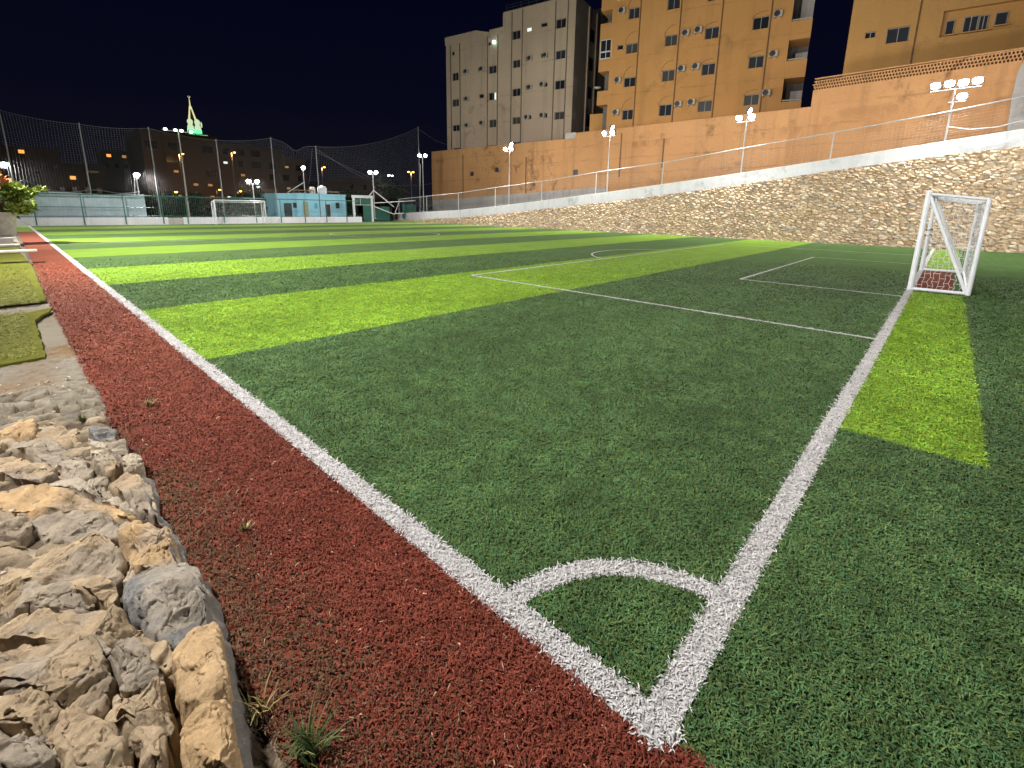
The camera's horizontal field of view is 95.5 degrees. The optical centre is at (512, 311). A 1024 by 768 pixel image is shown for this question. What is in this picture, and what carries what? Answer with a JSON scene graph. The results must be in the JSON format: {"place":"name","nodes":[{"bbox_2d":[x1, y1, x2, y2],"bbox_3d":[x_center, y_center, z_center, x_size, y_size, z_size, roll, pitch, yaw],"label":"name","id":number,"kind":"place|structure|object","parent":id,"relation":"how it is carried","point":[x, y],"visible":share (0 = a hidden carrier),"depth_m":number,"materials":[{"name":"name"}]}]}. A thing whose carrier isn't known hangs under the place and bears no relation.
{"place":"outdoors","nodes":[
{"label":"outdoors","id":0,"kind":"place"},
{"bbox_2d":[0,367,92,574],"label":"gravel","id":1,"kind":"structure","parent":0,"point":[13,509],"depth_m":3.82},
{"bbox_2d":[0,344,112,429],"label":"rubble ground","id":2,"kind":"structure","parent":0,"point":[42,401],"depth_m":3.92,"materials":[{"name":"stone"}]},
{"bbox_2d":[77,412,87,422],"bbox_3d":[-3.203,0.789,3.478,0.116,0.062,0.101,12,17,41],"label":"weed","id":3,"kind":"object","parent":2,"relation":"on","point":[82,418],"visible":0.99,"depth_m":3.46,"materials":[{"name":"green plant"}]},
{"bbox_2d":[16,207,432,343],"bbox_3d":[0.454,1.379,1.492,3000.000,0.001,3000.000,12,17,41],"label":"ground","id":4,"kind":"structure","parent":0,"point":[360,215],"depth_m":57.48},
{"bbox_2d":[17,226,33,231],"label":"turf verge","id":5,"kind":"structure","parent":4,"relation":"on","point":[23,229],"depth_m":26.76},
{"bbox_2d":[0,145,61,187],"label":"house","id":6,"kind":"structure","parent":4,"relation":"on","point":[15,158],"depth_m":101.97,"materials":[{"name":"black"}]},
{"bbox_2d":[36,170,105,193],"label":"house","id":7,"kind":"structure","parent":4,"relation":"on","point":[72,176],"depth_m":100.32,"materials":[{"name":"black"}]},
{"bbox_2d":[0,191,146,217],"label":"metal hoarding","id":8,"kind":"object","parent":4,"relation":"on","point":[91,205],"visible":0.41,"depth_m":33.24,"materials":[{"name":"metal"}]},
{"bbox_2d":[48,162,108,193],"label":"apartment building","id":9,"kind":"structure","parent":4,"relation":"on","point":[90,168],"depth_m":108.39,"materials":[{"name":"black"}]},
{"bbox_2d":[95,149,133,194],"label":"house","id":10,"kind":"structure","parent":4,"relation":"on","point":[114,175],"depth_m":127.93,"materials":[{"name":"black"}]},
{"bbox_2d":[133,172,139,193],"bbox_3d":[-28.930,-8.727,35.957,0.413,3.875,0.634,12,17,41],"label":"floodlight","id":11,"kind":"object","parent":4,"relation":"on","point":[135,174],"visible":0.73,"depth_m":35.68,"materials":[{"name":"paint"}]},
{"bbox_2d":[0,236,277,750],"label":"dirt strip","id":12,"kind":"object","parent":4,"relation":"on","point":[51,333],"depth_m":6.30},
{"bbox_2d":[0,247,19,254],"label":"turf rug","id":13,"kind":"object","parent":12,"relation":"on","point":[9,248],"visible":0.43,"depth_m":15.50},
{"bbox_2d":[0,236,20,246],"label":"planter slab","id":14,"kind":"structure","parent":12,"relation":"on","point":[6,241],"depth_m":16.63,"materials":[{"name":"concrete"}]},
{"bbox_2d":[0,212,16,235],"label":"plant pot","id":15,"kind":"object","parent":14,"relation":"on","point":[8,223],"visible":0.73,"depth_m":17.29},
{"bbox_2d":[0,171,48,218],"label":"leafy bush","id":16,"kind":"object","parent":15,"relation":"in","point":[16,196],"visible":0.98,"depth_m":17.39,"materials":[{"name":"green plant"}]},
{"bbox_2d":[0,254,46,306],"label":"turf rug","id":17,"kind":"object","parent":12,"relation":"on","point":[18,259],"visible":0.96,"depth_m":9.65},
{"bbox_2d":[0,249,37,252],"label":"bench","id":18,"kind":"object","parent":17,"relation":"on","point":[18,251],"visible":1,"depth_m":11.97,"materials":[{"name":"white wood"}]},
{"bbox_2d":[0,262,40,359],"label":"turf pile","id":19,"kind":"object","parent":17,"relation":"on","point":[27,335],"visible":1,"depth_m":6.18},
{"bbox_2d":[0,308,52,367],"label":"turf rug","id":20,"kind":"object","parent":12,"relation":"on","point":[34,316],"visible":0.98,"depth_m":5.33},
{"bbox_2d":[0,408,285,767],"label":"stone edging","id":21,"kind":"object","parent":12,"relation":"on","point":[115,649],"visible":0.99,"depth_m":1.71,"materials":[{"name":"stone"}]},
{"bbox_2d":[142,189,210,217],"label":"tree","id":22,"kind":"object","parent":4,"relation":"on","point":[178,203],"visible":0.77,"depth_m":43.60,"materials":[{"name":"green plant"}]},
{"bbox_2d":[162,127,192,216],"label":"light mast","id":23,"kind":"object","parent":4,"relation":"on","point":[175,130],"visible":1,"depth_m":42.46,"materials":[{"name":"metal"}]},
{"bbox_2d":[19,193,357,224],"bbox_3d":[-24.337,-8.425,38.863,0.076,2.137,24.900,12,17,41],"label":"green fence","id":24,"kind":"object","parent":4,"relation":"on","point":[123,207],"visible":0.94,"depth_m":36.89,"materials":[{"name":"metal"}]},
{"bbox_2d":[17,217,361,225],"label":"perimeter wall","id":25,"kind":"structure","parent":4,"relation":"on","point":[100,221],"depth_m":36.18,"materials":[{"name":"concrete"}]},
{"bbox_2d":[186,97,207,135],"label":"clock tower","id":26,"kind":"structure","parent":4,"relation":"on","point":[193,126],"depth_m":487.78,"materials":[{"name":"stone"}]},
{"bbox_2d":[124,129,307,205],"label":"apartment building","id":27,"kind":"structure","parent":4,"relation":"on","point":[134,149],"depth_m":101.14,"materials":[{"name":"brown concrete"}]},
{"bbox_2d":[144,140,156,147],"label":"window","id":28,"kind":"structure","parent":27,"relation":"in","point":[154,143],"depth_m":93.44,"materials":[{"name":"black glass"}]},
{"bbox_2d":[166,155,177,162],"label":"window","id":29,"kind":"structure","parent":27,"relation":"in","point":[172,158],"depth_m":96.29,"materials":[{"name":"brown glass"}]},
{"bbox_2d":[202,146,212,152],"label":"window","id":30,"kind":"structure","parent":27,"relation":"in","point":[208,148],"depth_m":100.49,"materials":[{"name":"black glass"}]},
{"bbox_2d":[206,170,216,176],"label":"window","id":31,"kind":"structure","parent":27,"relation":"in","point":[211,173],"depth_m":101.74,"materials":[{"name":"black glass"}]},
{"bbox_2d":[250,150,259,156],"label":"window","id":32,"kind":"structure","parent":27,"relation":"in","point":[255,153],"depth_m":107.38,"materials":[{"name":"black glass"}]},
{"bbox_2d":[206,206,243,216],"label":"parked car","id":33,"kind":"object","parent":4,"relation":"on","point":[221,210],"visible":0.15,"depth_m":56.98,"materials":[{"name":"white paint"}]},
{"bbox_2d":[0,110,451,216],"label":"ball stop net","id":34,"kind":"object","parent":4,"relation":"on","point":[87,171],"visible":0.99,"depth_m":36.60,"materials":[{"name":"fabric"}]},
{"bbox_2d":[226,188,267,216],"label":"tree","id":35,"kind":"object","parent":4,"relation":"on","point":[258,194],"visible":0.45,"depth_m":46.75,"materials":[{"name":"green plant"}]},
{"bbox_2d":[246,179,258,216],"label":"floodlight","id":36,"kind":"object","parent":4,"relation":"on","point":[249,180],"visible":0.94,"depth_m":41.63,"materials":[{"name":"paint"}]},
{"bbox_2d":[126,194,379,217],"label":"undergrowth","id":37,"kind":"object","parent":4,"relation":"on","point":[218,211],"visible":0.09,"depth_m":53.39,"materials":[{"name":"green plant"}]},
{"bbox_2d":[261,189,345,216],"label":"changing hut","id":38,"kind":"object","parent":4,"relation":"on","point":[311,209],"visible":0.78,"depth_m":47.31,"materials":[{"name":"teal paint"}]},
{"bbox_2d":[284,203,292,216],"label":"doorway","id":39,"kind":"structure","parent":38,"relation":"in","point":[289,208],"depth_m":46.35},
{"bbox_2d":[303,202,308,216],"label":"door","id":40,"kind":"structure","parent":38,"relation":"in","point":[306,213],"depth_m":47.45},
{"bbox_2d":[317,185,326,193],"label":"water tank","id":41,"kind":"object","parent":38,"relation":"on","point":[321,189],"visible":0.69,"depth_m":48.84,"materials":[{"name":"white paint"}]},
{"bbox_2d":[327,188,363,216],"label":"tree","id":42,"kind":"object","parent":4,"relation":"on","point":[349,204],"visible":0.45,"depth_m":62.26,"materials":[{"name":"green plant"}]},
{"bbox_2d":[307,177,390,211],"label":"apartment building","id":43,"kind":"structure","parent":4,"relation":"on","point":[343,182],"depth_m":136.15,"materials":[{"name":"brown concrete"}]},
{"bbox_2d":[17,232,699,767],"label":"running strip","id":44,"kind":"object","parent":4,"relation":"on","point":[47,252],"visible":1,"depth_m":1.86,"materials":[{"name":"rubber"}]},
{"bbox_2d":[141,395,159,406],"bbox_3d":[-2.902,0.726,3.739,0.144,0.084,0.137,12,17,41],"label":"weed","id":45,"kind":"object","parent":44,"relation":"on","point":[148,403],"visible":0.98,"depth_m":3.72,"materials":[{"name":"green plant"}]},
{"bbox_2d":[240,519,253,533],"bbox_3d":[-1.329,1.074,2.330,0.067,0.058,0.076,-2,13,-13],"label":"weed","id":46,"kind":"object","parent":44,"relation":"on","point":[242,528],"visible":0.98,"depth_m":2.32,"materials":[{"name":"green plant"}]},
{"bbox_2d":[236,669,292,725],"bbox_3d":[-0.805,1.239,1.489,0.172,0.114,0.128,9,15,33],"label":"weed","id":47,"kind":"object","parent":44,"relation":"on","point":[260,707],"visible":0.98,"depth_m":1.48,"materials":[{"name":"beige plant"}]},
{"bbox_2d":[277,685,358,767],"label":"weed","id":48,"kind":"object","parent":44,"relation":"on","point":[307,742],"visible":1,"depth_m":1.37,"materials":[{"name":"green plant"}]},
{"bbox_2d":[30,260,717,767],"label":"turf pile","id":49,"kind":"object","parent":44,"relation":"on","point":[150,432],"visible":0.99,"depth_m":1.93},
{"bbox_2d":[351,195,373,221],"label":"gate frame","id":50,"kind":"object","parent":4,"relation":"on","point":[368,214],"visible":0.93,"depth_m":49.23,"materials":[{"name":"white paint"}]},
{"bbox_2d":[366,170,393,218],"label":"floodlight","id":51,"kind":"object","parent":4,"relation":"on","point":[375,172],"visible":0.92,"depth_m":50.40,"materials":[{"name":"paint"}]},
{"bbox_2d":[374,181,407,218],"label":"tree","id":52,"kind":"object","parent":4,"relation":"on","point":[390,198],"visible":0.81,"depth_m":64.57,"materials":[{"name":"green plant"}]},
{"bbox_2d":[445,0,607,149],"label":"apartment building","id":53,"kind":"structure","parent":4,"relation":"on","point":[527,73],"depth_m":54.83,"materials":[{"name":"paint"}]},
{"bbox_2d":[488,65,496,74],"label":"window","id":54,"kind":"structure","parent":53,"relation":"in","point":[492,69],"depth_m":56.83,"materials":[{"name":"glass"}]},
{"bbox_2d":[512,60,519,68],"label":"window","id":55,"kind":"structure","parent":53,"relation":"in","point":[516,64],"depth_m":54.96,"materials":[{"name":"glass"}]},
{"bbox_2d":[512,30,520,40],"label":"window","id":56,"kind":"structure","parent":53,"relation":"in","point":[516,34],"depth_m":54.32,"materials":[{"name":"glass"}]},
{"bbox_2d":[513,88,520,96],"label":"window","id":57,"kind":"structure","parent":53,"relation":"in","point":[516,92],"depth_m":55.59,"materials":[{"name":"glass"}]},
{"bbox_2d":[554,80,564,90],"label":"window","id":58,"kind":"structure","parent":53,"relation":"in","point":[559,85],"depth_m":52.48,"materials":[{"name":"glass"}]},
{"bbox_2d":[555,111,563,119],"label":"window","id":59,"kind":"structure","parent":53,"relation":"in","point":[558,115],"depth_m":53.14,"materials":[{"name":"glass"}]},
{"bbox_2d":[555,50,565,60],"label":"window","id":60,"kind":"structure","parent":53,"relation":"in","point":[560,55],"depth_m":51.85,"materials":[{"name":"glass"}]},
{"bbox_2d":[556,18,565,29],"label":"window","id":61,"kind":"structure","parent":53,"relation":"in","point":[561,23],"depth_m":51.19,"materials":[{"name":"glass"}]},
{"bbox_2d":[31,222,1023,767],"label":"pitch","id":62,"kind":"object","parent":4,"relation":"on","point":[995,266],"visible":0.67,"depth_m":4.17,"materials":[{"name":"plastic"}]},
{"bbox_2d":[211,199,266,223],"bbox_3d":[-22.833,-8.286,38.865,0.972,1.951,3.871,12,17,41],"label":"football goal","id":63,"kind":"object","parent":62,"relation":"on","point":[215,217],"visible":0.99,"depth_m":39.05,"materials":[{"name":"white paint"}]},
{"bbox_2d":[34,222,444,229],"bbox_3d":[-18.314,-7.126,38.443,3.280,0.001,30.100,12,17,41],"label":"mown stripe","id":64,"kind":"object","parent":62,"relation":"on","point":[50,228],"visible":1,"depth_m":33.98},
{"bbox_2d":[39,225,484,234],"bbox_3d":[-13.503,-6.093,34.104,3.280,0.001,30.100,12,17,41],"label":"mown stripe","id":65,"kind":"object","parent":62,"relation":"on","point":[155,231],"visible":1,"depth_m":29.29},
{"bbox_2d":[48,227,542,243],"bbox_3d":[-8.692,-5.061,29.766,3.280,0.001,30.100,12,17,41],"label":"mown stripe","id":66,"kind":"object","parent":62,"relation":"on","point":[97,240],"visible":1,"depth_m":24.21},
{"bbox_2d":[62,230,601,257],"bbox_3d":[-3.881,-4.029,25.427,3.280,0.001,30.100,12,17,41],"label":"mown stripe","id":67,"kind":"object","parent":62,"relation":"on","point":[76,253],"visible":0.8,"depth_m":19.13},
{"bbox_2d":[89,234,698,284],"bbox_3d":[0.992,-2.983,21.033,3.250,0.001,30.100,12,17,41],"label":"mown stripe","id":68,"kind":"object","parent":62,"relation":"on","point":[513,247],"visible":0.8,"depth_m":15.30,"materials":[{"name":"plant"}]},
{"bbox_2d":[144,239,814,359],"bbox_3d":[5.759,-1.960,16.734,3.330,0.001,30.100,12,17,41],"label":"mown stripe","id":69,"kind":"object","parent":62,"relation":"on","point":[724,251],"visible":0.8,"depth_m":9.21,"materials":[{"name":"plant"}]},
{"bbox_2d":[28,222,934,742],"bbox_3d":[-5.734,-4.329,26.593,44.186,0.021,29.456,12,17,41],"label":"pitch marking","id":70,"kind":"object","parent":62,"relation":"on","point":[604,564],"visible":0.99,"depth_m":2.13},
{"bbox_2d":[69,258,917,753],"bbox_3d":[-0.423,-1.238,12.956,17.541,0.044,16.295,12,17,41],"label":"turf pile","id":71,"kind":"object","parent":62,"relation":"on","point":[649,570],"visible":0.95,"depth_m":2.06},
{"bbox_2d":[87,250,992,467],"bbox_3d":[0.708,-0.964,11.789,15.823,0.046,15.848,12,17,41],"label":"turf pile","id":72,"kind":"object","parent":62,"relation":"on","point":[865,394],"visible":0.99,"depth_m":6.56,"materials":[{"name":"plant"}]},
{"bbox_2d":[76,251,1023,767],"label":"turf pile","id":73,"kind":"object","parent":62,"relation":"on","point":[740,531],"visible":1,"depth_m":2.83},
{"bbox_2d":[840,292,987,468],"bbox_3d":[5.801,0.297,6.491,0.830,0.001,8.930,12,17,41],"label":"mown stripe","id":74,"kind":"object","parent":62,"relation":"on","point":[928,378],"visible":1,"depth_m":4.57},
{"bbox_2d":[915,271,952,290],"bbox_3d":[10.687,-0.787,11.757,0.650,0.001,4.900,12,17,41],"label":"goal mat","id":75,"kind":"object","parent":62,"relation":"on","point":[936,281],"visible":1,"depth_m":11.55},
{"bbox_2d":[925,249,960,269],"bbox_3d":[16.632,-2.047,17.913,0.870,0.001,12.000,12,17,41],"label":"mown stripe","id":76,"kind":"object","parent":62,"relation":"on","point":[941,256],"visible":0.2,"depth_m":16.89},
{"bbox_2d":[907,190,992,295],"bbox_3d":[10.790,-1.808,11.496,1.080,2.120,5.231,12,17,41],"label":"football goal","id":77,"kind":"object","parent":62,"relation":"on","point":[934,199],"visible":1,"depth_m":9.88,"materials":[{"name":"white paint"}]},
{"bbox_2d":[589,0,814,130],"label":"apartment building","id":78,"kind":"structure","parent":4,"relation":"on","point":[664,61],"depth_m":41.18,"materials":[{"name":"paint"}]},
{"bbox_2d":[600,39,611,59],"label":"window","id":79,"kind":"structure","parent":78,"relation":"in","point":[606,39],"depth_m":44.93,"materials":[{"name":"glass"}]},
{"bbox_2d":[621,109,632,120],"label":"window","id":80,"kind":"structure","parent":78,"relation":"in","point":[627,114],"depth_m":45.12,"materials":[{"name":"glass"}]},
{"bbox_2d":[623,77,635,87],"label":"window","id":81,"kind":"structure","parent":78,"relation":"in","point":[628,82],"depth_m":44.49,"materials":[{"name":"glass"}]},
{"bbox_2d":[625,43,637,54],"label":"window","id":82,"kind":"structure","parent":78,"relation":"in","point":[630,48],"depth_m":43.86,"materials":[{"name":"glass"}]},
{"bbox_2d":[628,7,639,19],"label":"window","id":83,"kind":"structure","parent":78,"relation":"in","point":[634,12],"depth_m":43.20,"materials":[{"name":"glass"}]},
{"bbox_2d":[658,104,671,116],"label":"window","id":84,"kind":"structure","parent":78,"relation":"in","point":[664,110],"depth_m":43.39,"materials":[{"name":"glass"}]},
{"bbox_2d":[661,69,674,82],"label":"window","id":85,"kind":"structure","parent":78,"relation":"in","point":[668,75],"depth_m":42.74,"materials":[{"name":"glass"}]},
{"bbox_2d":[664,34,677,46],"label":"window","id":86,"kind":"structure","parent":78,"relation":"in","point":[671,40],"depth_m":42.10,"materials":[{"name":"glass"}]},
{"bbox_2d":[667,0,679,10],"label":"window","id":87,"kind":"structure","parent":78,"relation":"in","point":[672,4],"depth_m":41.50,"materials":[{"name":"glass"}]},
{"bbox_2d":[696,100,711,112],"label":"window","id":88,"kind":"structure","parent":78,"relation":"in","point":[703,106],"depth_m":41.75,"materials":[{"name":"glass"}]},
{"bbox_2d":[700,63,714,75],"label":"window","id":89,"kind":"structure","parent":78,"relation":"in","point":[707,69],"depth_m":41.08,"materials":[{"name":"glass"}]},
{"bbox_2d":[704,26,718,39],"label":"window","id":90,"kind":"structure","parent":78,"relation":"in","point":[710,33],"depth_m":40.46,"materials":[{"name":"glass"}]},
{"bbox_2d":[742,94,759,106],"bbox_3d":[20.441,-18.067,39.865,1.258,0.934,0.230,8,14,28],"label":"window","id":91,"kind":"structure","parent":78,"relation":"in","point":[749,100],"depth_m":39.91,"materials":[{"name":"glass"}]},
{"bbox_2d":[747,55,763,69],"bbox_3d":[20.503,-20.968,39.218,1.239,0.999,0.230,8,14,28],"label":"window","id":92,"kind":"structure","parent":78,"relation":"in","point":[756,62],"depth_m":39.28,"materials":[{"name":"glass"}]},
{"bbox_2d":[751,16,769,30],"bbox_3d":[20.571,-23.859,38.568,1.286,1.015,0.230,8,14,28],"label":"window","id":93,"kind":"structure","parent":78,"relation":"in","point":[760,23],"depth_m":38.62,"materials":[{"name":"glass"}]},
{"bbox_2d":[387,146,1023,252],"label":"stone retaining wall","id":94,"kind":"structure","parent":4,"relation":"on","point":[879,205],"depth_m":25.78,"materials":[{"name":"stone"}]},
{"bbox_2d":[398,129,1023,219],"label":"parapet wall","id":95,"kind":"structure","parent":94,"relation":"on","point":[936,149],"depth_m":28.33,"materials":[{"name":"concrete"}]},
{"bbox_2d":[398,96,1023,212],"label":"ramp fence","id":96,"kind":"object","parent":95,"relation":"on","point":[831,151],"visible":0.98,"depth_m":27.93,"materials":[{"name":"metal"}]},
{"bbox_2d":[842,0,1023,76],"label":"apartment building","id":97,"kind":"structure","parent":4,"relation":"on","point":[886,33],"depth_m":31.47,"materials":[{"name":"paint"}]},
{"bbox_2d":[864,32,875,39],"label":"window","id":98,"kind":"structure","parent":97,"relation":"in","point":[871,35],"depth_m":33.13,"materials":[{"name":"glass"}]},
{"bbox_2d":[884,26,909,44],"bbox_3d":[26.748,-19.156,32.334,1.345,1.040,0.230,9,15,32],"label":"window","id":99,"kind":"structure","parent":97,"relation":"in","point":[895,35],"depth_m":32.38,"materials":[{"name":"glass"}]},
{"bbox_2d":[943,20,955,35],"bbox_3d":[29.098,-18.857,30.957,0.549,0.979,0.410,9,15,32],"label":"window","id":100,"kind":"structure","parent":97,"relation":"in","point":[949,28],"depth_m":31.06,"materials":[{"name":"glass"}]},
{"bbox_2d":[961,15,978,33],"bbox_3d":[29.951,-18.759,30.416,0.812,1.046,0.410,9,15,32],"label":"window","id":101,"kind":"structure","parent":97,"relation":"in","point":[970,23],"depth_m":30.52,"materials":[{"name":"glass"}]},
{"bbox_2d":[977,15,988,31],"bbox_3d":[30.465,-18.655,30.099,0.542,0.996,0.410,9,15,32],"label":"window","id":102,"kind":"structure","parent":97,"relation":"in","point":[983,21],"depth_m":30.20,"materials":[{"name":"glass"}]},
{"bbox_2d":[993,11,1008,26],"bbox_3d":[31.166,-18.637,29.641,0.695,0.867,0.410,9,15,32],"label":"window","id":103,"kind":"structure","parent":97,"relation":"in","point":[1001,18],"depth_m":29.74,"materials":[{"name":"glass"}]},
{"bbox_2d":[0,0,853,207],"label":"sky","id":104,"kind":"structure","parent":0,"point":[337,75],"materials":[{"name":"black"}]},
{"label":"ramp road","id":105,"kind":"structure","parent":0,"visible":0},
{"bbox_2d":[373,200,415,220],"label":"stair fence","id":106,"kind":"object","parent":105,"relation":"on","point":[382,213],"visible":0.81,"depth_m":52.43,"materials":[{"name":"metal"}]},
{"bbox_2d":[419,154,426,211],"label":"floodlight","id":107,"kind":"object","parent":105,"relation":"on","point":[424,155],"visible":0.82,"depth_m":54.40,"materials":[{"name":"paint"}]},
{"bbox_2d":[503,142,512,204],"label":"floodlight","id":108,"kind":"object","parent":105,"relation":"on","point":[510,147],"visible":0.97,"depth_m":42.97,"materials":[{"name":"paint"}]},
{"bbox_2d":[602,125,616,191],"bbox_3d":[7.406,-11.595,36.129,1.193,5.459,0.607,12,17,41],"label":"floodlight","id":109,"kind":"object","parent":105,"relation":"on","point":[612,132],"visible":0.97,"depth_m":35.73,"materials":[{"name":"paint"}]},
{"bbox_2d":[431,47,1023,210],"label":"boundary wall","id":110,"kind":"structure","parent":105,"relation":"on","point":[874,97],"depth_m":34.80,"materials":[{"name":"concrete"}]},
{"bbox_2d":[736,107,755,172],"bbox_3d":[14.561,-10.409,29.456,1.172,4.680,0.610,12,17,41],"label":"floodlight","id":111,"kind":"object","parent":105,"relation":"on","point":[749,116],"visible":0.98,"depth_m":29.09,"materials":[{"name":"paint"}]},
{"bbox_2d":[930,76,984,140],"bbox_3d":[21.589,-9.435,23.021,1.965,3.817,0.423,12,17,41],"label":"floodlight","id":112,"kind":"object","parent":105,"relation":"on","point":[960,97],"visible":0.98,"depth_m":22.67,"materials":[{"name":"paint"}]},
{"bbox_2d":[1007,60,1023,130],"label":"concrete wall","id":113,"kind":"structure","parent":105,"relation":"on","point":[1018,89],"depth_m":25.34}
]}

